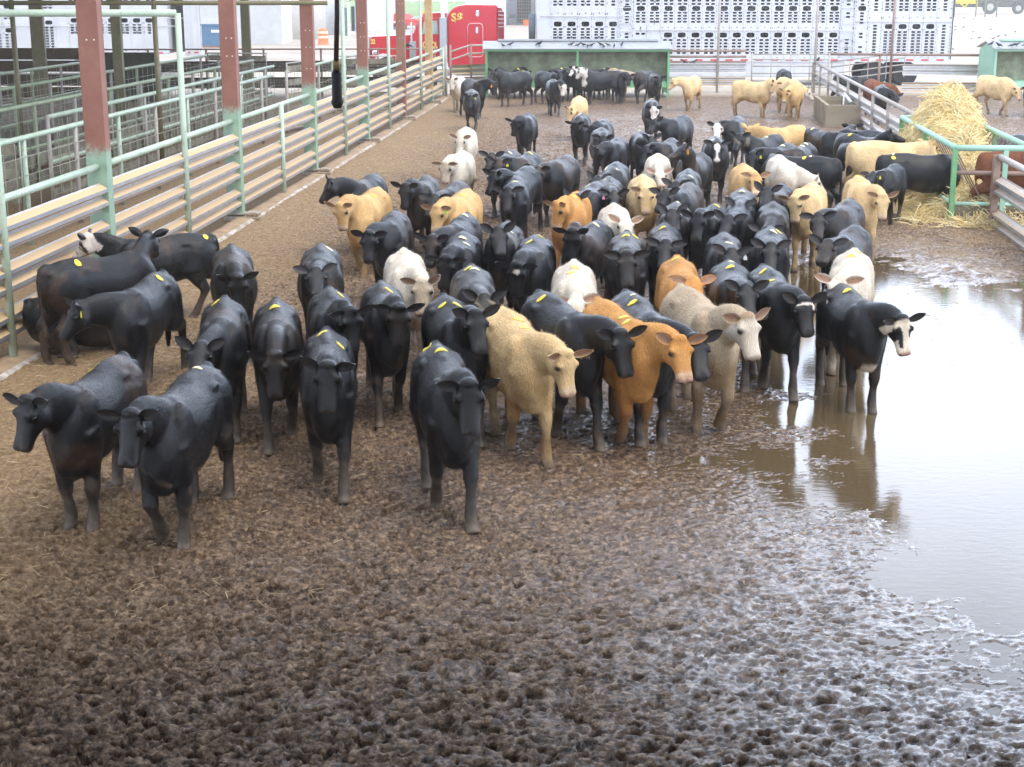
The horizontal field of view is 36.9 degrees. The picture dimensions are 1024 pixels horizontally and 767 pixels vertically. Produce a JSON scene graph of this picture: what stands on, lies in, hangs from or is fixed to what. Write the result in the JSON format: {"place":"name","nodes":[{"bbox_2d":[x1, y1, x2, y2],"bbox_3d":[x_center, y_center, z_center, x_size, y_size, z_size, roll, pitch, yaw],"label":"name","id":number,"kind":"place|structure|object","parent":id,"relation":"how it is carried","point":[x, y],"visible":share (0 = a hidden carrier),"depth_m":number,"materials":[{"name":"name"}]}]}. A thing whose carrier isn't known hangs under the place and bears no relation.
{"place":"outdoors","nodes":[
{"label":"outdoors","id":0,"kind":"place"},
{"bbox_2d":[367,0,395,29],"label":"metal building","id":1,"kind":"structure","parent":0,"point":[376,12],"depth_m":145.89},
{"bbox_2d":[0,69,1023,766],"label":"pen ground","id":2,"kind":"structure","parent":0,"point":[410,633],"depth_m":10.41,"materials":[{"name":"soil"}]},
{"bbox_2d":[28,0,48,97],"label":"column","id":3,"kind":"structure","parent":2,"relation":"on","point":[38,42],"depth_m":53.10,"materials":[{"name":"metal"}]},
{"bbox_2d":[0,48,81,97],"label":"board fence","id":4,"kind":"object","parent":2,"relation":"on","point":[55,56],"depth_m":55.46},
{"bbox_2d":[0,62,81,137],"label":"pipe and fence","id":5,"kind":"object","parent":2,"relation":"on","point":[31,70],"visible":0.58,"depth_m":43.62,"materials":[{"name":"metal"}]},
{"bbox_2d":[21,297,111,357],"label":"cow","id":6,"kind":"object","parent":2,"relation":"on","point":[94,336],"visible":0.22,"depth_m":17.00},
{"bbox_2d":[2,351,149,531],"bbox_3d":[-3.257,0.446,11.770,0.560,1.292,1.923,2,15,9],"label":"cow","id":7,"kind":"object","parent":2,"relation":"on","point":[81,438],"visible":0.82,"depth_m":11.32},
{"bbox_2d":[0,9,175,16],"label":"overhead pipe frame","id":8,"kind":"object","parent":2,"relation":"on","point":[72,12],"visible":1,"depth_m":22.76,"materials":[{"name":"green paint"}]},
{"bbox_2d":[0,0,182,54],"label":"livestock trailer","id":9,"kind":"object","parent":2,"relation":"on","point":[61,32],"visible":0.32,"depth_m":69.77,"materials":[{"name":"metal"}]},
{"bbox_2d":[183,0,201,60],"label":"standing panel","id":10,"kind":"object","parent":9,"relation":"attached to","point":[191,18],"visible":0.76,"depth_m":69.50,"materials":[{"name":"metal"}]},
{"bbox_2d":[75,0,115,256],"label":"steel column","id":11,"kind":"structure","parent":2,"relation":"on","point":[93,78],"depth_m":19.59,"materials":[{"name":"metal"}]},
{"bbox_2d":[36,227,168,365],"bbox_3d":[-4.471,-0.971,17.068,0.656,1.380,1.954,8,17,29],"label":"cow","id":12,"kind":"object","parent":2,"relation":"on","point":[77,278],"visible":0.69,"depth_m":16.59},
{"bbox_2d":[0,54,220,162],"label":"pipe and fence","id":13,"kind":"object","parent":2,"relation":"on","point":[42,139],"visible":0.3,"depth_m":39.19,"materials":[{"name":"metal"}]},
{"bbox_2d":[109,0,127,142],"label":"column","id":14,"kind":"structure","parent":2,"relation":"on","point":[117,50],"depth_m":39.69,"materials":[{"name":"metal"}]},
{"bbox_2d":[59,268,188,381],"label":"cow","id":15,"kind":"object","parent":2,"relation":"on","point":[137,320],"visible":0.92,"depth_m":14.88},
{"bbox_2d":[0,59,255,192],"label":"pipe and fence","id":16,"kind":"object","parent":2,"relation":"on","point":[11,186],"visible":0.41,"depth_m":34.93,"materials":[{"name":"metal"}]},
{"bbox_2d":[105,52,159,100],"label":"sheet panel","id":17,"kind":"object","parent":2,"relation":"on","point":[135,58],"visible":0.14,"depth_m":54.41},
{"bbox_2d":[0,74,273,245],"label":"pipe and fence","id":18,"kind":"object","parent":2,"relation":"on","point":[22,139],"visible":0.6,"depth_m":28.57,"materials":[{"name":"metal"}]},
{"bbox_2d":[72,227,218,317],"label":"cow","id":19,"kind":"object","parent":2,"relation":"on","point":[188,256],"visible":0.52,"depth_m":18.70},
{"bbox_2d":[45,65,275,199],"bbox_3d":[-7.817,-6.263,37.109,0.122,1.945,18.587,1,15,4],"label":"pipe and fence","id":20,"kind":"object","parent":2,"relation":"on","point":[146,131],"visible":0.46,"depth_m":33.76,"materials":[{"name":"metal"}]},
{"bbox_2d":[0,0,327,159],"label":"overhead pipe frame","id":21,"kind":"object","parent":2,"relation":"on","point":[12,3],"visible":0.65,"depth_m":32.36,"materials":[{"name":"metal"}]},
{"bbox_2d":[95,360,235,549],"bbox_3d":[-2.493,0.537,11.424,0.576,1.288,1.946,1,15,5],"label":"cow","id":22,"kind":"object","parent":2,"relation":"on","point":[176,431],"visible":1,"depth_m":11.07},
{"bbox_2d":[174,295,251,443],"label":"cow","id":23,"kind":"object","parent":2,"relation":"on","point":[222,343],"visible":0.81,"depth_m":13.59},
{"bbox_2d":[0,0,448,380],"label":"guardrail fence","id":24,"kind":"object","parent":2,"relation":"on","point":[18,229],"visible":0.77,"depth_m":24.38,"materials":[{"name":"metal"}]},
{"bbox_2d":[210,243,258,366],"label":"cow","id":25,"kind":"object","parent":2,"relation":"on","point":[233,275],"visible":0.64,"depth_m":16.52},
{"bbox_2d":[218,0,262,220],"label":"steel column","id":26,"kind":"structure","parent":2,"relation":"on","point":[229,55],"depth_m":26.39,"materials":[{"name":"metal"}]},
{"bbox_2d":[104,48,436,95],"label":"guardrail fence","id":27,"kind":"object","parent":2,"relation":"on","point":[278,82],"visible":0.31,"depth_m":56.94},
{"bbox_2d":[247,295,303,456],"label":"cow","id":28,"kind":"object","parent":2,"relation":"on","point":[275,353],"visible":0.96,"depth_m":13.50},
{"bbox_2d":[299,0,332,174],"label":"steel column","id":29,"kind":"structure","parent":2,"relation":"on","point":[307,40],"depth_m":32.89,"materials":[{"name":"metal"}]},
{"bbox_2d":[293,241,345,327],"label":"cow","id":30,"kind":"object","parent":2,"relation":"on","point":[319,268],"visible":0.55,"depth_m":16.57},
{"bbox_2d":[298,326,357,504],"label":"cow","id":31,"kind":"object","parent":2,"relation":"on","point":[328,385],"visible":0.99,"depth_m":12.22},
{"bbox_2d":[305,285,375,427],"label":"cow","id":32,"kind":"object","parent":2,"relation":"on","point":[334,308],"visible":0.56,"depth_m":13.79},
{"bbox_2d":[319,172,387,256],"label":"cow","id":33,"kind":"object","parent":2,"relation":"on","point":[340,187],"visible":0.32,"depth_m":23.02},
{"bbox_2d":[324,186,392,278],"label":"cow","id":34,"kind":"object","parent":2,"relation":"on","point":[364,211],"visible":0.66,"depth_m":21.48},
{"bbox_2d":[355,0,381,142],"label":"steel column","id":35,"kind":"structure","parent":2,"relation":"on","point":[362,38],"depth_m":39.66,"materials":[{"name":"metal"}]},
{"bbox_2d":[350,209,414,283],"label":"cow","id":36,"kind":"object","parent":2,"relation":"on","point":[384,238],"visible":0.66,"depth_m":19.12},
{"bbox_2d":[359,279,426,429],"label":"cow","id":37,"kind":"object","parent":2,"relation":"on","point":[384,331],"visible":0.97,"depth_m":14.32},
{"bbox_2d":[395,0,416,120],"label":"steel column","id":38,"kind":"structure","parent":2,"relation":"on","point":[400,32],"depth_m":46.45,"materials":[{"name":"metal"}]},
{"bbox_2d":[383,247,439,355],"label":"cow","id":39,"kind":"object","parent":2,"relation":"on","point":[405,273],"visible":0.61,"depth_m":16.16},
{"bbox_2d":[390,174,440,253],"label":"cow","id":40,"kind":"object","parent":2,"relation":"on","point":[411,190],"visible":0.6,"depth_m":22.91},
{"bbox_2d":[368,0,503,76],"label":"truck tractor","id":41,"kind":"object","parent":2,"relation":"on","point":[461,26],"visible":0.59,"depth_m":64.86,"materials":[{"name":"red metal"}]},
{"bbox_2d":[413,212,483,268],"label":"cow","id":42,"kind":"object","parent":2,"relation":"on","point":[435,241],"visible":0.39,"depth_m":18.73},
{"bbox_2d":[420,188,482,232],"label":"cow","id":43,"kind":"object","parent":2,"relation":"on","point":[444,211],"visible":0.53,"depth_m":21.25},
{"bbox_2d":[431,150,475,190],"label":"cow","id":44,"kind":"object","parent":2,"relation":"on","point":[460,165],"visible":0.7,"depth_m":26.52},
{"bbox_2d":[408,340,499,533],"bbox_3d":[-0.509,0.349,12.088,0.561,1.345,2.088,-2,15,-9],"label":"cow","id":45,"kind":"object","parent":2,"relation":"on","point":[447,398],"visible":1,"depth_m":11.58},
{"bbox_2d":[424,230,483,294],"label":"cow","id":46,"kind":"object","parent":2,"relation":"on","point":[461,250],"visible":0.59,"depth_m":17.27},
{"bbox_2d":[420,292,500,447],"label":"cow","id":47,"kind":"object","parent":2,"relation":"on","point":[453,324],"visible":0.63,"depth_m":13.57},
{"bbox_2d":[448,263,507,399],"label":"cow","id":48,"kind":"object","parent":2,"relation":"on","point":[472,284],"visible":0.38,"depth_m":15.28},
{"bbox_2d":[480,220,523,310],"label":"cow","id":49,"kind":"object","parent":2,"relation":"on","point":[504,239],"visible":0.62,"depth_m":18.15},
{"bbox_2d":[488,68,532,107],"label":"cow","id":50,"kind":"object","parent":2,"relation":"on","point":[513,82],"visible":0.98,"depth_m":51.99},
{"bbox_2d":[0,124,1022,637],"bbox_3d":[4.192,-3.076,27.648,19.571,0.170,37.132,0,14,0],"label":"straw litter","id":51,"kind":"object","parent":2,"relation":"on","point":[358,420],"visible":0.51,"depth_m":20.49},
{"bbox_2d":[893,73,1023,229],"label":"hay heap","id":52,"kind":"object","parent":51,"relation":"on","point":[952,113],"visible":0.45,"depth_m":28.72,"materials":[{"name":"plant"}]},
{"bbox_2d":[492,174,532,238],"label":"cow","id":53,"kind":"object","parent":2,"relation":"on","point":[515,203],"visible":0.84,"depth_m":22.95},
{"bbox_2d":[482,165,542,231],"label":"cow","id":54,"kind":"object","parent":2,"relation":"on","point":[530,173],"visible":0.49,"depth_m":24.76},
{"bbox_2d":[505,112,537,154],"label":"cow","id":55,"kind":"object","parent":2,"relation":"on","point":[524,129],"visible":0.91,"depth_m":34.85},
{"bbox_2d":[495,233,556,313],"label":"cow","id":56,"kind":"object","parent":2,"relation":"on","point":[531,266],"visible":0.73,"depth_m":17.14},
{"bbox_2d":[486,303,592,468],"bbox_3d":[0.090,0.003,13.614,0.641,1.253,2.053,-5,15,-19],"label":"cow","id":57,"kind":"object","parent":2,"relation":"on","point":[527,363],"visible":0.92,"depth_m":13.08},
{"bbox_2d":[524,155,580,227],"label":"cow","id":58,"kind":"object","parent":2,"relation":"on","point":[559,174],"visible":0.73,"depth_m":25.94},
{"bbox_2d":[542,191,592,269],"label":"cow","id":59,"kind":"object","parent":2,"relation":"on","point":[566,210],"visible":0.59,"depth_m":21.00},
{"bbox_2d":[550,257,599,311],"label":"cow","id":60,"kind":"object","parent":2,"relation":"on","point":[573,284],"visible":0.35,"depth_m":15.52},
{"bbox_2d":[483,39,672,97],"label":"feed shed","id":61,"kind":"structure","parent":2,"relation":"on","point":[634,55],"depth_m":57.14,"materials":[{"name":"green paint"}]},
{"bbox_2d":[565,113,590,165],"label":"cow","id":62,"kind":"object","parent":2,"relation":"on","point":[579,134],"visible":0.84,"depth_m":34.86},
{"bbox_2d":[520,289,647,452],"bbox_3d":[0.514,-0.138,14.076,0.629,1.297,2.177,-6,16,-21],"label":"cow","id":63,"kind":"object","parent":2,"relation":"on","point":[601,337],"visible":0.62,"depth_m":13.47},
{"bbox_2d":[552,219,615,298],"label":"cow","id":64,"kind":"object","parent":2,"relation":"on","point":[587,245],"visible":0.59,"depth_m":18.34},
{"bbox_2d":[575,66,622,104],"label":"cow","id":65,"kind":"object","parent":2,"relation":"on","point":[592,81],"visible":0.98,"depth_m":53.00},
{"bbox_2d":[591,137,630,170],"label":"cow","id":66,"kind":"object","parent":2,"relation":"on","point":[606,153],"visible":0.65,"depth_m":29.02},
{"bbox_2d":[597,202,644,291],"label":"cow","id":67,"kind":"object","parent":2,"relation":"on","point":[615,217],"visible":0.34,"depth_m":19.67},
{"bbox_2d":[602,230,650,300],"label":"cow","id":68,"kind":"object","parent":2,"relation":"on","point":[626,253],"visible":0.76,"depth_m":17.00},
{"bbox_2d":[576,296,707,443],"bbox_3d":[1.049,-0.061,13.865,0.624,1.248,2.045,-6,16,-21],"label":"cow","id":69,"kind":"object","parent":2,"relation":"on","point":[656,346],"visible":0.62,"depth_m":13.29},
{"bbox_2d":[625,173,662,236],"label":"cow","id":70,"kind":"object","parent":2,"relation":"on","point":[641,199],"visible":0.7,"depth_m":22.71},
{"bbox_2d":[644,153,673,187],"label":"cow","id":71,"kind":"object","parent":2,"relation":"on","point":[657,167],"visible":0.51,"depth_m":26.09},
{"bbox_2d":[608,288,722,446],"bbox_3d":[1.255,-0.113,13.980,0.655,1.267,2.132,-4,15,-15],"label":"cow","id":72,"kind":"object","parent":2,"relation":"on","point":[634,305],"visible":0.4,"depth_m":13.65},
{"bbox_2d":[645,221,687,312],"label":"cow","id":73,"kind":"object","parent":2,"relation":"on","point":[665,242],"visible":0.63,"depth_m":18.12},
{"bbox_2d":[646,115,693,146],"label":"cow","id":74,"kind":"object","parent":2,"relation":"on","point":[679,128],"visible":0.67,"depth_m":34.28},
{"bbox_2d":[656,200,689,259],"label":"cow","id":75,"kind":"object","parent":2,"relation":"on","point":[671,214],"visible":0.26,"depth_m":19.57},
{"bbox_2d":[648,181,703,213],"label":"cow","id":76,"kind":"object","parent":2,"relation":"on","point":[691,194],"visible":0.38,"depth_m":22.12},
{"bbox_2d":[653,254,716,378],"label":"cow","id":77,"kind":"object","parent":2,"relation":"on","point":[674,271],"visible":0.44,"depth_m":16.12},
{"bbox_2d":[668,142,712,207],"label":"cow","id":78,"kind":"object","parent":2,"relation":"on","point":[699,163],"visible":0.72,"depth_m":26.42},
{"bbox_2d":[669,50,746,85],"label":"fence","id":79,"kind":"object","parent":2,"relation":"on","point":[708,68],"visible":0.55,"depth_m":59.09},
{"bbox_2d":[658,283,771,434],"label":"cow","id":80,"kind":"object","parent":2,"relation":"on","point":[700,313],"visible":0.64,"depth_m":13.74},
{"bbox_2d":[701,136,730,204],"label":"cow","id":81,"kind":"object","parent":2,"relation":"on","point":[715,149],"visible":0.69,"depth_m":28.45},
{"bbox_2d":[707,116,747,167],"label":"cow","id":82,"kind":"object","parent":2,"relation":"on","point":[724,127],"visible":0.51,"depth_m":33.94},
{"bbox_2d":[705,259,769,393],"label":"cow","id":83,"kind":"object","parent":2,"relation":"on","point":[731,283],"visible":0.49,"depth_m":15.53},
{"bbox_2d":[529,0,954,84],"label":"livestock trailer","id":84,"kind":"object","parent":2,"relation":"on","point":[788,26],"visible":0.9,"depth_m":62.96,"materials":[{"name":"metal"}]},
{"bbox_2d":[728,163,770,202],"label":"cow","id":85,"kind":"object","parent":2,"relation":"on","point":[745,176],"visible":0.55,"depth_m":24.54},
{"bbox_2d":[731,78,781,117],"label":"cow","id":86,"kind":"object","parent":2,"relation":"on","point":[754,92],"visible":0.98,"depth_m":47.81},
{"bbox_2d":[728,131,784,173],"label":"cow","id":87,"kind":"object","parent":2,"relation":"on","point":[747,141],"visible":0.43,"depth_m":29.75},
{"bbox_2d":[741,123,805,146],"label":"cow","id":88,"kind":"object","parent":2,"relation":"on","point":[794,134],"visible":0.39,"depth_m":32.12},
{"bbox_2d":[764,154,826,193],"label":"cow","id":89,"kind":"object","parent":2,"relation":"on","point":[787,172],"visible":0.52,"depth_m":26.11},
{"bbox_2d":[574,247,1023,766],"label":"puddle water","id":90,"kind":"structure","parent":2,"relation":"on","point":[936,441],"depth_m":13.49,"materials":[{"name":"brown liquid"}]},
{"bbox_2d":[680,203,727,271],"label":"cow","id":91,"kind":"object","parent":90,"relation":"on","point":[703,226],"visible":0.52,"depth_m":19.72},
{"bbox_2d":[700,229,753,276],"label":"cow","id":92,"kind":"object","parent":90,"relation":"on","point":[721,246],"visible":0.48,"depth_m":17.45},
{"bbox_2d":[714,198,755,271],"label":"cow","id":93,"kind":"object","parent":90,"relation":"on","point":[737,218],"visible":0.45,"depth_m":20.10},
{"bbox_2d":[747,200,790,239],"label":"cow","id":94,"kind":"object","parent":90,"relation":"on","point":[774,214],"visible":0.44,"depth_m":20.08},
{"bbox_2d":[748,225,791,336],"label":"cow","id":95,"kind":"object","parent":90,"relation":"on","point":[770,244],"visible":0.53,"depth_m":17.80},
{"bbox_2d":[747,263,826,402],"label":"cow","id":96,"kind":"object","parent":90,"relation":"on","point":[786,324],"visible":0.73,"depth_m":15.20},
{"bbox_2d":[777,181,827,271],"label":"cow","id":97,"kind":"object","parent":90,"relation":"on","point":[811,197],"visible":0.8,"depth_m":22.12},
{"bbox_2d":[799,196,865,291],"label":"cow","id":98,"kind":"object","parent":90,"relation":"on","point":[825,223],"visible":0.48,"depth_m":20.27},
{"bbox_2d":[809,223,872,291],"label":"cow","id":99,"kind":"object","parent":90,"relation":"on","point":[830,250],"visible":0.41,"depth_m":17.99},
{"bbox_2d":[814,247,875,375],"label":"cow","id":100,"kind":"object","parent":90,"relation":"on","point":[853,268],"visible":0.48,"depth_m":16.24},
{"bbox_2d":[814,283,926,413],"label":"cow","id":101,"kind":"object","parent":90,"relation":"on","point":[855,328],"visible":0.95,"depth_m":14.71},
{"bbox_2d":[842,175,898,262],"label":"cow","id":102,"kind":"object","parent":90,"relation":"on","point":[873,200],"visible":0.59,"depth_m":22.79},
{"bbox_2d":[760,152,842,207],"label":"cow","id":103,"kind":"object","parent":2,"relation":"on","point":[829,170],"visible":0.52,"depth_m":26.67},
{"bbox_2d":[813,92,861,127],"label":"water trough","id":104,"kind":"object","parent":2,"relation":"on","point":[833,111],"visible":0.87,"depth_m":44.74,"materials":[{"name":"concrete"}]},
{"bbox_2d":[811,61,914,132],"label":"dividing fence","id":105,"kind":"object","parent":2,"relation":"on","point":[887,118],"visible":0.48,"depth_m":43.54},
{"bbox_2d":[860,163,907,224],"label":"cow","id":106,"kind":"object","parent":2,"relation":"on","point":[891,178],"visible":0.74,"depth_m":25.99},
{"bbox_2d":[843,138,938,194],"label":"cow","id":107,"kind":"object","parent":2,"relation":"on","point":[861,156],"visible":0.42,"depth_m":27.96},
{"bbox_2d":[828,53,978,91],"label":"fence","id":108,"kind":"object","parent":2,"relation":"on","point":[943,69],"visible":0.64,"depth_m":58.93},
{"bbox_2d":[875,153,960,217],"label":"cow","id":109,"kind":"object","parent":2,"relation":"on","point":[928,173],"visible":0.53,"depth_m":26.93},
{"bbox_2d":[899,115,1023,220],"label":"hay feeder","id":110,"kind":"object","parent":2,"relation":"on","point":[955,207],"visible":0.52,"depth_m":26.25,"materials":[{"name":"green paint"}]},
{"bbox_2d":[968,151,1023,201],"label":"cow","id":111,"kind":"object","parent":2,"relation":"on","point":[984,161],"visible":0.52,"depth_m":26.27},
{"bbox_2d":[972,75,1022,115],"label":"cow","id":112,"kind":"object","parent":2,"relation":"on","point":[1003,89],"visible":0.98,"depth_m":48.74},
{"bbox_2d":[977,39,1023,86],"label":"feed shed","id":113,"kind":"structure","parent":2,"relation":"on","point":[1004,60],"depth_m":57.29,"materials":[{"name":"metal"}]},
{"bbox_2d":[988,154,1023,250],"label":"dividing fence","id":114,"kind":"object","parent":2,"relation":"on","point":[1009,192],"visible":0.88,"depth_m":25.20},
{"bbox_2d":[159,12,1023,68],"bbox_3d":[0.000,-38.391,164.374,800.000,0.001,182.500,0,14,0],"label":"gravel yard","id":115,"kind":"structure","parent":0,"point":[1009,24],"depth_m":122.03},
{"bbox_2d":[199,0,291,43],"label":"siding shed","id":116,"kind":"structure","parent":115,"relation":"on","point":[270,24],"depth_m":110.06,"materials":[{"name":"metal"}]},
{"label":"catwalk roof","id":117,"kind":"structure","parent":0,"visible":0},
{"bbox_2d":[331,0,342,107],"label":"hanging hose","id":118,"kind":"object","parent":117,"relation":"hanging from","point":[337,100],"visible":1,"depth_m":6.66,"materials":[{"name":"black rubber"}]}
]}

